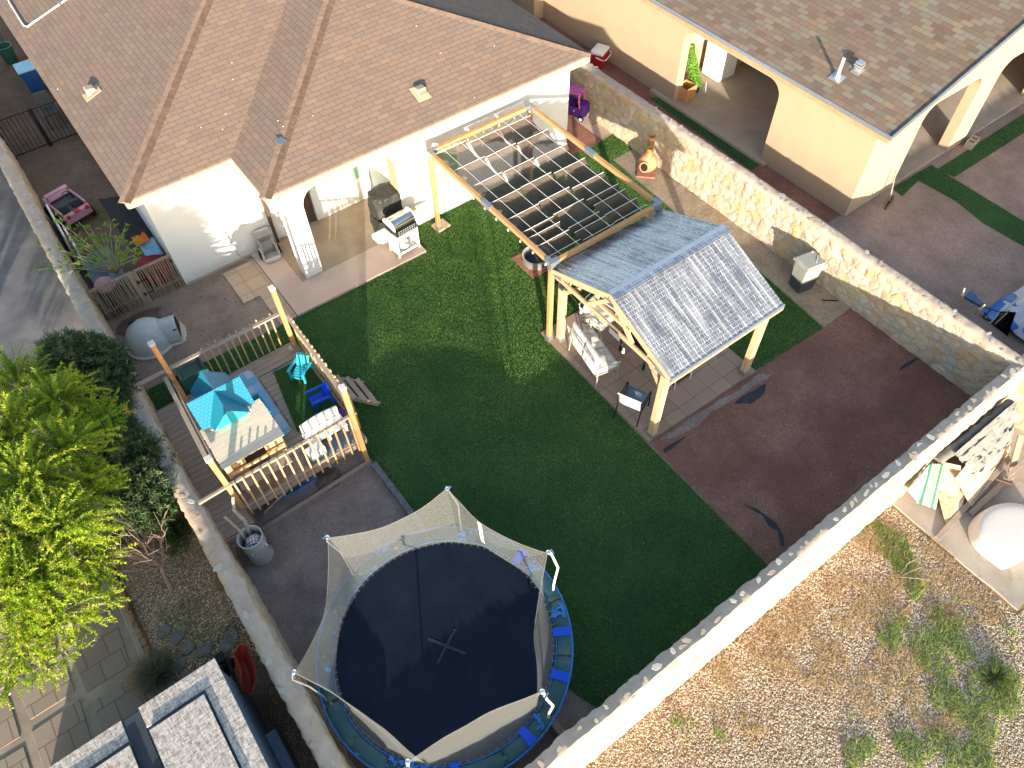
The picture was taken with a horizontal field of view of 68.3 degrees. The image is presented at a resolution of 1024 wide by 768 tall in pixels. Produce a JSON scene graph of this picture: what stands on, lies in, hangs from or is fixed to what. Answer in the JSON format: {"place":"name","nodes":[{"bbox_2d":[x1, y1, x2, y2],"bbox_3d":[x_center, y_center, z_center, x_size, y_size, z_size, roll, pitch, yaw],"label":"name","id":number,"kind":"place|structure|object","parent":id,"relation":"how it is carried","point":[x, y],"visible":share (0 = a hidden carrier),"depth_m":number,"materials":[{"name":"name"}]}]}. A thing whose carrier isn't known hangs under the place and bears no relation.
{"place":"outdoors","nodes":[
{"label":"outdoors","id":0,"kind":"place"},
{"bbox_2d":[0,167,86,377],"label":"alley concrete","id":1,"kind":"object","parent":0,"point":[37,303],"depth_m":18.68,"materials":[{"name":"concrete"}]},
{"bbox_2d":[0,376,114,483],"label":"pavement","id":2,"kind":"structure","parent":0,"point":[33,431],"depth_m":16.29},
{"bbox_2d":[24,325,143,432],"bbox_3d":[-8.498,-0.003,15.115,2.154,2.942,2.954,-31,59,-20],"label":"oleander","id":3,"kind":"object","parent":2,"relation":"on","point":[88,353],"visible":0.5,"depth_m":14.60,"materials":[{"name":"green plant"}]},
{"bbox_2d":[0,512,160,767],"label":"stamped patio","id":4,"kind":"structure","parent":0,"point":[26,725],"depth_m":12.96,"materials":[{"name":"concrete"}]},
{"bbox_2d":[0,696,19,748],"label":"stamped square","id":5,"kind":"structure","parent":4,"relation":"on","point":[9,732],"depth_m":12.67,"materials":[{"name":"concrete"}]},
{"bbox_2d":[0,747,29,767],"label":"stamped square","id":6,"kind":"structure","parent":4,"relation":"on","point":[18,758],"depth_m":12.36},
{"bbox_2d":[15,654,74,719],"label":"stamped square","id":7,"kind":"structure","parent":4,"relation":"on","point":[36,702],"depth_m":12.99,"materials":[{"name":"concrete"}]},
{"bbox_2d":[31,700,91,767],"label":"stamped square","id":8,"kind":"structure","parent":4,"relation":"on","point":[61,735],"depth_m":12.58,"materials":[{"name":"concrete"}]},
{"bbox_2d":[64,588,113,646],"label":"stamped square","id":9,"kind":"structure","parent":4,"relation":"on","point":[96,627],"depth_m":13.69,"materials":[{"name":"concrete"}]},
{"bbox_2d":[0,341,137,710],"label":"lime leaf tree","id":10,"kind":"object","parent":9,"relation":"on","point":[36,543],"visible":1,"depth_m":11.32,"materials":[{"name":"green plant"}]},
{"bbox_2d":[72,627,129,691],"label":"stamped square","id":11,"kind":"structure","parent":4,"relation":"on","point":[101,660],"depth_m":13.29,"materials":[{"name":"concrete"}]},
{"bbox_2d":[92,676,147,730],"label":"stamped square","id":12,"kind":"structure","parent":4,"relation":"on","point":[115,705],"depth_m":12.85,"materials":[{"name":"concrete"}]},
{"bbox_2d":[0,15,185,320],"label":"dirt side yard","id":13,"kind":"structure","parent":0,"point":[71,163],"depth_m":21.67,"materials":[{"name":"soil"}]},
{"bbox_2d":[13,59,46,93],"bbox_3d":[-14.971,-9.520,23.516,0.560,0.850,0.620,-31,59,-20],"label":"blue bin","id":14,"kind":"object","parent":13,"relation":"on","point":[27,72],"visible":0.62,"depth_m":23.25,"materials":[{"name":"plastic"}]},
{"bbox_2d":[0,100,77,158],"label":"metal gate","id":15,"kind":"structure","parent":13,"relation":"on","point":[40,127],"depth_m":21.59,"materials":[{"name":"metal"}]},
{"bbox_2d":[31,90,65,130],"bbox_3d":[-13.761,-8.139,22.433,0.440,0.926,0.560,-31,59,-20],"label":"stacked chair","id":16,"kind":"object","parent":13,"relation":"on","point":[41,97],"visible":0.87,"depth_m":22.34,"materials":[{"name":"plastic"}]},
{"bbox_2d":[42,184,96,230],"bbox_3d":[-11.795,-4.730,20.016,1.236,0.722,0.864,33,61,23],"label":"toy jeep","id":17,"kind":"object","parent":13,"relation":"on","point":[70,206],"visible":0.91,"depth_m":19.89,"materials":[{"name":"plastic"}]},
{"bbox_2d":[28,212,142,285],"bbox_3d":[-9.322,-2.534,17.267,2.579,2.483,1.466,9,54,8],"label":"young tree","id":18,"kind":"object","parent":13,"relation":"on","point":[114,268],"visible":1,"depth_m":16.86,"materials":[{"name":"green plant"}]},
{"bbox_2d":[83,247,128,293],"bbox_3d":[-10.212,-2.885,18.866,0.750,0.324,1.500,-31,59,-20],"label":"plastic sheet","id":19,"kind":"object","parent":13,"relation":"on","point":[94,274],"visible":0.36,"depth_m":18.84,"materials":[{"name":"plastic"}]},
{"bbox_2d":[99,197,168,260],"bbox_3d":[-10.019,-4.124,19.940,0.660,0.062,3.500,-31,59,-20],"label":"black tarp","id":20,"kind":"object","parent":13,"relation":"on","point":[121,213],"visible":0.6,"depth_m":20.12,"materials":[{"name":"plastic"}]},
{"bbox_2d":[132,232,173,286],"bbox_3d":[-9.002,-3.084,18.764,0.836,0.697,1.417,-31,59,-20],"label":"toy heap","id":21,"kind":"object","parent":13,"relation":"on","point":[151,249],"visible":0.73,"depth_m":18.70,"materials":[{"name":"red fabric"}]},
{"bbox_2d":[68,390,260,680],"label":"gravel yard","id":22,"kind":"structure","parent":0,"point":[219,586],"depth_m":14.01,"materials":[{"name":"gravel"}]},
{"bbox_2d":[81,412,179,539],"bbox_3d":[-7.129,1.643,14.124,1.756,2.546,3.171,-31,59,-20],"label":"oleander","id":23,"kind":"object","parent":22,"relation":"on","point":[146,492],"visible":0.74,"depth_m":13.50,"materials":[{"name":"green plant"}]},
{"bbox_2d":[103,499,173,592],"bbox_3d":[-6.841,2.786,13.853,1.584,1.644,1.677,1,54,2],"label":"bare shrub","id":24,"kind":"object","parent":22,"relation":"on","point":[157,555],"visible":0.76,"depth_m":13.52,"materials":[{"name":"brown plant"}]},
{"bbox_2d":[131,515,192,556],"bbox_3d":[-6.625,2.831,14.307,1.020,0.938,0.956,-5,54,-2],"label":"leafy shrub","id":25,"kind":"object","parent":22,"relation":"on","point":[179,526],"visible":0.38,"depth_m":14.31,"materials":[{"name":"green plant"}]},
{"bbox_2d":[156,592,238,674],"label":"weeds","id":26,"kind":"object","parent":22,"relation":"on","point":[194,626],"visible":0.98,"depth_m":13.63,"materials":[{"name":"green plant"}]},
{"bbox_2d":[186,371,274,431],"bbox_3d":[-5.569,0.458,14.871,1.270,1.330,1.180,-31,59,-20],"label":"playhouse","id":27,"kind":"object","parent":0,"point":[220,400],"visible":0.78,"depth_m":14.37,"materials":[{"name":"teal plastic"}]},
{"bbox_2d":[158,613,318,767],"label":"dirt by shed","id":28,"kind":"structure","parent":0,"point":[263,701],"depth_m":12.86,"materials":[{"name":"soil"}]},
{"bbox_2d":[126,641,182,698],"bbox_3d":[-6.172,4.911,12.980,1.067,0.454,1.093,-31,59,-20],"label":"grass tuft","id":29,"kind":"object","parent":28,"relation":"on","point":[144,675],"visible":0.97,"depth_m":13.02,"materials":[{"name":"green plant"}]},
{"bbox_2d":[49,658,300,767],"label":"chipboard shed","id":30,"kind":"structure","parent":28,"relation":"on","point":[207,715],"depth_m":10.86,"materials":[{"name":"wood"}]},
{"bbox_2d":[214,644,256,694],"bbox_3d":[-4.506,4.857,12.532,0.689,0.700,1.024,-31,59,-20],"label":"red wheelbarrow","id":31,"kind":"object","parent":28,"relation":"on","point":[242,662],"visible":0.78,"depth_m":12.45,"materials":[{"name":"paint"}]},
{"bbox_2d":[223,260,296,324],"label":"walkway pavers","id":32,"kind":"object","parent":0,"point":[250,280],"visible":0.9,"depth_m":18.61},
{"bbox_2d":[0,0,590,284],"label":"stucco house","id":33,"kind":"structure","parent":0,"point":[346,74],"depth_m":17.91,"materials":[{"name":"white"}]},
{"bbox_2d":[323,165,363,196],"bbox_3d":[-4.386,-5.538,19.272,1.100,1.280,0.110,-31,59,-20],"label":"window","id":34,"kind":"structure","parent":33,"relation":"in","point":[338,181],"depth_m":19.63,"materials":[{"name":"white glass"}]},
{"bbox_2d":[433,143,461,196],"bbox_3d":[-1.674,-5.472,19.117,0.830,1.420,0.110,-31,59,-20],"label":"window","id":35,"kind":"structure","parent":33,"relation":"in","point":[444,182],"depth_m":19.40,"materials":[{"name":"white glass"}]},
{"bbox_2d":[276,198,378,281],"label":"patio floor","id":36,"kind":"structure","parent":0,"point":[344,234],"depth_m":19.52,"materials":[{"name":"concrete"}]},
{"bbox_2d":[367,181,401,232],"bbox_3d":[-3.152,-4.431,19.207,0.943,1.318,0.714,-31,59,-20],"label":"covered grill","id":37,"kind":"object","parent":36,"relation":"on","point":[384,200],"visible":0.69,"depth_m":18.74,"materials":[{"name":"fabric"}]},
{"bbox_2d":[250,236,425,316],"bbox_3d":[-4.428,-3.339,19.255,3.625,0.090,2.660,-31,59,-20],"label":"patio apron","id":38,"kind":"object","parent":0,"point":[300,297],"visible":0.7,"depth_m":18.73,"materials":[{"name":"concrete"}]},
{"bbox_2d":[251,227,281,262],"bbox_3d":[-6.131,-3.474,18.919,0.540,0.690,0.532,-24,57,-16],"label":"hose reel","id":39,"kind":"object","parent":38,"relation":"on","point":[271,256],"visible":1,"depth_m":18.95,"materials":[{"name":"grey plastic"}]},
{"bbox_2d":[372,206,426,258],"bbox_3d":[-2.769,-3.770,18.782,1.480,1.115,0.532,-35,60,-22],"label":"gas grill","id":40,"kind":"object","parent":38,"relation":"on","point":[400,226],"visible":1,"depth_m":18.49,"materials":[{"name":"silver metal"}]},
{"bbox_2d":[199,389,595,767],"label":"dirt under trampoline","id":41,"kind":"structure","parent":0,"point":[318,525],"depth_m":14.40,"materials":[{"name":"soil"}]},
{"bbox_2d":[136,284,368,549],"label":"play deck","id":42,"kind":"structure","parent":41,"relation":"on","point":[214,486],"depth_m":14.93,"materials":[{"name":"brown wood"}]},
{"bbox_2d":[200,398,291,494],"bbox_3d":[-5.032,1.269,14.588,1.262,0.848,1.366,-31,59,-20],"label":"plank stand","id":43,"kind":"object","parent":42,"relation":"on","point":[240,447],"visible":0.97,"depth_m":14.31,"materials":[{"name":"brown wood"}]},
{"bbox_2d":[238,370,289,436],"bbox_3d":[-5.565,0.623,15.581,1.272,0.019,2.002,-31,59,-20],"label":"play mat","id":44,"kind":"object","parent":42,"relation":"on","point":[252,384],"visible":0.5,"depth_m":15.88,"materials":[{"name":"plastic"}]},
{"bbox_2d":[274,359,341,431],"bbox_3d":[-4.440,0.192,15.873,1.007,0.037,1.732,-31,59,-20],"label":"turf rug","id":45,"kind":"object","parent":42,"relation":"on","point":[301,409],"visible":0.7,"depth_m":15.86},
{"bbox_2d":[286,352,314,383],"bbox_3d":[-4.475,-0.353,15.990,0.400,0.500,0.491,15,55,12],"label":"toy chair","id":46,"kind":"object","parent":45,"relation":"on","point":[299,372],"visible":1,"depth_m":15.96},
{"bbox_2d":[306,380,336,411],"bbox_3d":[-3.939,0.226,15.554,0.491,0.500,0.400,-27,58,-17],"label":"toy chair","id":47,"kind":"object","parent":45,"relation":"on","point":[325,391],"visible":1,"depth_m":15.55,"materials":[{"name":"blue plastic"}]},
{"bbox_2d":[299,405,348,445],"bbox_3d":[-3.760,0.860,15.038,0.860,0.542,0.414,-31,59,-20],"label":"toy bench","id":48,"kind":"object","parent":42,"relation":"on","point":[316,423],"visible":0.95,"depth_m":15.04,"materials":[{"name":"white plastic"}]},
{"bbox_2d":[236,525,273,565],"bbox_3d":[-4.783,3.031,14.106,0.472,0.826,0.470,-31,59,-20],"label":"barrel","id":49,"kind":"object","parent":41,"relation":"on","point":[262,556],"visible":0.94,"depth_m":13.97,"materials":[{"name":"plastic"}]},
{"bbox_2d":[261,459,370,530],"bbox_3d":[-3.899,2.206,15.165,2.469,0.070,0.060,-33,60,-21],"label":"timber edging","id":50,"kind":"object","parent":41,"relation":"on","point":[312,497],"visible":1,"depth_m":15.12,"materials":[{"name":"brown wood"}]},
{"bbox_2d":[315,467,340,491],"bbox_3d":[-3.763,1.901,15.379,0.611,0.075,0.619,-31,59,-20],"label":"dirt mound","id":51,"kind":"object","parent":41,"relation":"on","point":[328,476],"visible":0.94,"depth_m":15.37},
{"bbox_2d":[371,461,438,545],"bbox_3d":[-2.077,2.453,14.920,0.130,0.110,2.550,-32,59,-20],"label":"timber edging","id":52,"kind":"object","parent":41,"relation":"on","point":[398,497],"visible":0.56,"depth_m":15.00,"materials":[{"name":"wood"}]},
{"bbox_2d":[288,486,573,767],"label":"trampoline","id":53,"kind":"object","parent":41,"relation":"on","point":[444,654],"visible":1,"depth_m":12.42,"materials":[{"name":"metal"}]},
{"bbox_2d":[13,116,849,691],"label":"ground","id":54,"kind":"structure","parent":0,"point":[215,288],"depth_m":18.02,"materials":[{"name":"soil"}]},
{"bbox_2d":[100,564,148,662],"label":"curb","id":55,"kind":"structure","parent":54,"relation":"on","point":[137,643],"depth_m":13.54,"materials":[{"name":"concrete"}]},
{"bbox_2d":[88,254,184,321],"bbox_3d":[-8.871,-2.289,17.951,1.921,1.065,0.115,-31,59,-20],"label":"stick fence","id":56,"kind":"object","parent":54,"relation":"on","point":[143,295],"visible":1,"depth_m":17.88,"materials":[{"name":"brown wood"}]},
{"bbox_2d":[116,307,161,336],"bbox_3d":[-8.860,-1.519,18.001,1.240,0.067,0.621,-31,59,-20],"label":"dirt mound","id":57,"kind":"object","parent":54,"relation":"on","point":[122,327],"visible":0.41,"depth_m":18.06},
{"bbox_2d":[125,314,186,360],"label":"dog house","id":58,"kind":"structure","parent":54,"relation":"on","point":[166,334],"depth_m":17.27,"materials":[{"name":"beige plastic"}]},
{"bbox_2d":[0,130,355,767],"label":"stone wall","id":59,"kind":"structure","parent":54,"relation":"on","point":[306,712],"depth_m":13.28,"materials":[{"name":"stone"}]},
{"bbox_2d":[174,357,208,391],"bbox_3d":[-6.998,-0.308,16.428,0.620,1.047,1.319,-31,59,-20],"label":"slide","id":60,"kind":"object","parent":54,"relation":"on","point":[188,374],"visible":0.79,"depth_m":16.46,"materials":[{"name":"plastic"}]},
{"bbox_2d":[541,298,754,441],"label":"gazebo pavers","id":61,"kind":"object","parent":54,"relation":"on","point":[715,376],"visible":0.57,"depth_m":16.68,"materials":[{"name":"tile"}]},
{"bbox_2d":[567,322,620,388],"bbox_3d":[1.771,-0.718,16.569,0.688,0.982,1.248,-22,56,-14],"label":"loveseat","id":62,"kind":"object","parent":61,"relation":"on","point":[594,352],"visible":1,"depth_m":16.32,"materials":[{"name":"fabric"}]},
{"bbox_2d":[579,292,616,337],"bbox_3d":[1.942,-1.527,17.159,0.688,0.982,0.648,34,61,23],"label":"patio chair","id":63,"kind":"object","parent":61,"relation":"on","point":[585,316],"visible":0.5,"depth_m":17.03,"materials":[{"name":"fabric"}]},
{"bbox_2d":[614,381,651,426],"bbox_3d":[2.546,0.322,15.824,0.548,0.929,0.678,24,58,18],"label":"sling chair","id":64,"kind":"object","parent":61,"relation":"on","point":[633,398],"visible":1,"depth_m":15.83,"materials":[{"name":"fabric"}]},
{"bbox_2d":[551,209,784,438],"bbox_3d":[3.101,-1.541,15.886,3.112,3.006,3.626,-31,59,-20],"label":"gazebo","id":65,"kind":"object","parent":61,"relation":"on","point":[683,295],"visible":1,"depth_m":14.75,"materials":[{"name":"grey wood"}]},
{"bbox_2d":[569,63,1023,431],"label":"stone wall","id":66,"kind":"structure","parent":54,"relation":"on","point":[962,352],"depth_m":17.92,"materials":[{"name":"stone"}]},
{"bbox_2d":[649,308,971,564],"bbox_3d":[6.677,0.837,15.975,6.844,0.001,3.878,-31,59,-20],"label":"red dirt bed","id":67,"kind":"object","parent":54,"relation":"on","point":[839,338],"visible":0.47,"depth_m":15.87,"materials":[{"name":"soil"}]},
{"bbox_2d":[658,372,773,440],"bbox_3d":[4.447,0.460,16.295,3.299,0.001,0.258,-30,59,-19],"label":"grit patch","id":68,"kind":"object","parent":67,"relation":"on","point":[696,419],"visible":1,"depth_m":16.25,"materials":[{"name":"gravel"}]},
{"bbox_2d":[145,134,823,707],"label":"turf lawn","id":69,"kind":"structure","parent":0,"point":[654,597],"depth_m":15.74,"materials":[{"name":"plant"}]},
{"bbox_2d":[323,374,379,405],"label":"plank steps","id":70,"kind":"structure","parent":69,"relation":"on","point":[361,397],"depth_m":16.33,"materials":[{"name":"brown wood"}]},
{"bbox_2d":[426,102,662,343],"bbox_3d":[0.653,-3.986,18.089,3.160,2.504,4.820,-31,59,-20],"label":"pergola","id":71,"kind":"object","parent":69,"relation":"on","point":[656,206],"visible":0.93,"depth_m":17.01,"materials":[{"name":"brown wood"}]},
{"bbox_2d":[437,113,645,256],"bbox_3d":[0.571,-4.562,17.224,2.704,0.310,4.540,-31,59,-20],"label":"shade canopy","id":72,"kind":"object","parent":71,"relation":"hanging from","point":[580,221],"visible":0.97,"depth_m":17.18,"materials":[{"name":"black fabric"}]},
{"bbox_2d":[567,115,601,154],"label":"brick paving","id":73,"kind":"structure","parent":0,"point":[581,133],"depth_m":21.95,"materials":[{"name":"brick"}]},
{"bbox_2d":[569,115,611,139],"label":"pale paving","id":74,"kind":"structure","parent":0,"point":[599,131],"depth_m":22.20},
{"bbox_2d":[568,85,589,121],"bbox_3d":[1.887,-8.283,22.219,0.838,0.858,0.554,21,57,15],"label":"toy car","id":75,"kind":"object","parent":74,"relation":"on","point":[578,107],"visible":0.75,"depth_m":22.13,"materials":[{"name":"purple plastic"}]},
{"bbox_2d":[539,18,840,222],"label":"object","id":76,"kind":"structure","parent":0,"point":[797,194],"depth_m":21.01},
{"bbox_2d":[590,43,611,68],"bbox_3d":[2.813,-10.367,23.932,0.541,0.548,0.663,23,58,17],"label":"cooler","id":77,"kind":"object","parent":76,"relation":"on","point":[599,54],"visible":0.85,"depth_m":23.76,"materials":[{"name":"red plastic"}]},
{"bbox_2d":[649,98,758,169],"bbox_3d":[5.488,-7.406,22.039,0.340,0.001,4.300,-31,59,-20],"label":"turf strip","id":78,"kind":"object","parent":76,"relation":"on","point":[701,129],"visible":1,"depth_m":21.89,"materials":[{"name":"plant"}]},
{"bbox_2d":[650,62,778,166],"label":"neighbor side slab","id":79,"kind":"structure","parent":76,"relation":"on","point":[736,109],"depth_m":22.58,"materials":[{"name":"grey concrete"}]},
{"bbox_2d":[678,79,697,102],"bbox_3d":[5.232,-8.826,22.724,0.460,0.440,0.432,-36,61,-22],"label":"planter box","id":80,"kind":"object","parent":79,"relation":"on","point":[687,91],"visible":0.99,"depth_m":22.66,"materials":[{"name":"brown wood"}]},
{"bbox_2d":[687,42,702,92],"bbox_3d":[5.424,-9.465,22.582,0.744,1.419,0.447,22,57,17],"label":"topiary","id":81,"kind":"object","parent":80,"relation":"in","point":[693,68],"visible":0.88,"depth_m":22.52,"materials":[{"name":"green plant"}]},
{"bbox_2d":[702,41,737,81],"bbox_3d":[6.410,-10.157,22.993,0.765,1.530,0.700,-31,59,-20],"label":"fridge","id":82,"kind":"object","parent":79,"relation":"on","point":[719,64],"visible":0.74,"depth_m":23.07,"materials":[{"name":"white metal"}]},
{"bbox_2d":[613,149,849,327],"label":"grit path","id":83,"kind":"structure","parent":0,"point":[824,315],"depth_m":19.26,"materials":[{"name":"gravel"}]},
{"bbox_2d":[637,165,655,178],"bbox_3d":[3.722,-5.895,20.942,0.500,0.045,0.520,6,54,6],"label":"brick base","id":84,"kind":"object","parent":83,"relation":"on","point":[640,174],"visible":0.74,"depth_m":20.83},
{"bbox_2d":[638,133,657,172],"bbox_3d":[3.714,-6.267,20.521,0.598,1.090,0.540,-31,59,-20],"label":"chiminea","id":85,"kind":"object","parent":84,"relation":"on","point":[647,160],"visible":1,"depth_m":20.52,"materials":[{"name":"ceramic"}]},
{"bbox_2d":[789,250,827,292],"bbox_3d":[6.979,-2.628,17.931,0.622,0.912,0.563,-21,56,-13],"label":"trash bin","id":86,"kind":"object","parent":83,"relation":"on","point":[808,267],"visible":1,"depth_m":17.68,"materials":[{"name":"plastic"}]},
{"bbox_2d":[511,0,1023,215],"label":"tan house","id":87,"kind":"structure","parent":0,"point":[842,147],"depth_m":18.99,"materials":[{"name":"paint"}]},
{"bbox_2d":[585,505,1023,767],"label":"gravel plot","id":88,"kind":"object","parent":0,"point":[891,722],"depth_m":12.87,"materials":[{"name":"gravel"}]},
{"bbox_2d":[524,354,1023,767],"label":"stone wall","id":89,"kind":"structure","parent":88,"relation":"on","point":[583,742],"depth_m":12.67,"materials":[{"name":"stone"}]},
{"bbox_2d":[932,399,1013,463],"bbox_3d":[8.944,0.916,14.597,2.306,0.251,0.234,-30,59,-19],"label":"tarp roll","id":90,"kind":"object","parent":89,"relation":"on","point":[951,449],"visible":0.79,"depth_m":14.48,"materials":[{"name":"plastic"}]},
{"bbox_2d":[671,517,1023,767],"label":"weeds","id":91,"kind":"object","parent":88,"relation":"on","point":[930,647],"visible":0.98,"depth_m":12.69,"materials":[{"name":"green plant"}]},
{"bbox_2d":[712,518,1008,745],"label":"dry grass","id":92,"kind":"structure","parent":88,"relation":"on","point":[877,655],"depth_m":13.38,"materials":[{"name":"plant"}]},
{"bbox_2d":[893,428,1023,609],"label":"plot slab","id":93,"kind":"structure","parent":88,"relation":"on","point":[1007,585],"depth_m":14.44,"materials":[{"name":"concrete"}]},
{"bbox_2d":[940,462,960,496],"bbox_3d":[8.409,1.882,14.504,0.206,0.905,0.721,-31,59,-20],"label":"plywood sheet","id":94,"kind":"object","parent":93,"relation":"on","point":[950,485],"visible":0.64,"depth_m":14.48,"materials":[{"name":"wood"}]},
{"bbox_2d":[938,487,964,524],"bbox_3d":[8.604,2.038,14.697,0.475,0.508,1.455,20,57,15],"label":"plywood sheet","id":95,"kind":"object","parent":93,"relation":"on","point":[950,505],"visible":0.57,"depth_m":14.61,"materials":[{"name":"wood"}]},
{"bbox_2d":[935,455,1011,539],"bbox_3d":[9.012,2.202,14.706,2.470,0.319,0.100,-35,60,-22],"label":"plank","id":96,"kind":"object","parent":93,"relation":"on","point":[952,521],"visible":0.8,"depth_m":14.62,"materials":[{"name":"brown wood"}]},
{"bbox_2d":[968,466,1023,515],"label":"plank","id":97,"kind":"object","parent":93,"relation":"on","point":[985,499],"visible":0.69,"depth_m":14.71,"materials":[{"name":"brown wood"}]},
{"bbox_2d":[955,444,1009,507],"bbox_3d":[9.315,1.550,14.763,2.162,0.921,0.608,-37,61,-23],"label":"plywood sheet","id":98,"kind":"object","parent":97,"relation":"on","point":[970,484],"visible":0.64,"depth_m":14.62,"materials":[{"name":"wood"}]},
{"bbox_2d":[955,399,1017,474],"bbox_3d":[9.241,1.158,14.592,2.045,0.796,0.504,-31,59,-20],"label":"roofing felt","id":99,"kind":"object","parent":98,"relation":"on","point":[989,442],"visible":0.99,"depth_m":14.56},
{"bbox_2d":[968,503,1023,568],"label":"basin tub","id":100,"kind":"object","parent":93,"relation":"on","point":[996,535],"visible":1,"depth_m":14.07,"materials":[{"name":"paint"}]},
{"bbox_2d":[980,657,1019,697],"bbox_3d":[8.234,4.927,12.738,0.699,0.329,0.754,-6,54,-3],"label":"grass tuft","id":101,"kind":"object","parent":88,"relation":"on","point":[1003,679],"visible":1,"depth_m":12.78,"materials":[{"name":"green plant"}]},
{"bbox_2d":[827,103,1023,354],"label":"patio","id":102,"kind":"structure","parent":0,"point":[984,252],"depth_m":19.32,"materials":[{"name":"concrete"}]},
{"bbox_2d":[892,52,1023,183],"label":"neighbor back slab","id":103,"kind":"structure","parent":102,"relation":"on","point":[1005,96],"depth_m":22.18,"materials":[{"name":"grey concrete"}]},
{"bbox_2d":[893,165,1023,244],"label":"turf strip","id":104,"kind":"object","parent":102,"relation":"on","point":[975,196],"visible":0.86,"depth_m":20.04,"materials":[{"name":"plant"}]},
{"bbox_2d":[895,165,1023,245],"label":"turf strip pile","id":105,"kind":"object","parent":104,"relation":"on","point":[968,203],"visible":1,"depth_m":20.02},
{"bbox_2d":[938,114,1023,176],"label":"turf strip","id":106,"kind":"object","parent":102,"relation":"on","point":[960,160],"visible":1,"depth_m":21.33,"materials":[{"name":"plant"}]},
{"bbox_2d":[980,286,1023,339],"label":"pool tarp","id":107,"kind":"object","parent":102,"relation":"on","point":[1017,326],"visible":0.77,"depth_m":17.59,"materials":[{"name":"plastic"}]},
{"bbox_2d":[983,295,1021,335],"bbox_3d":[10.833,-1.564,16.842,0.719,0.724,0.846,21,57,16],"label":"wheelbarrow","id":108,"kind":"object","parent":107,"relation":"on","point":[1002,321],"visible":1,"depth_m":16.73,"materials":[{"name":"black metal"}]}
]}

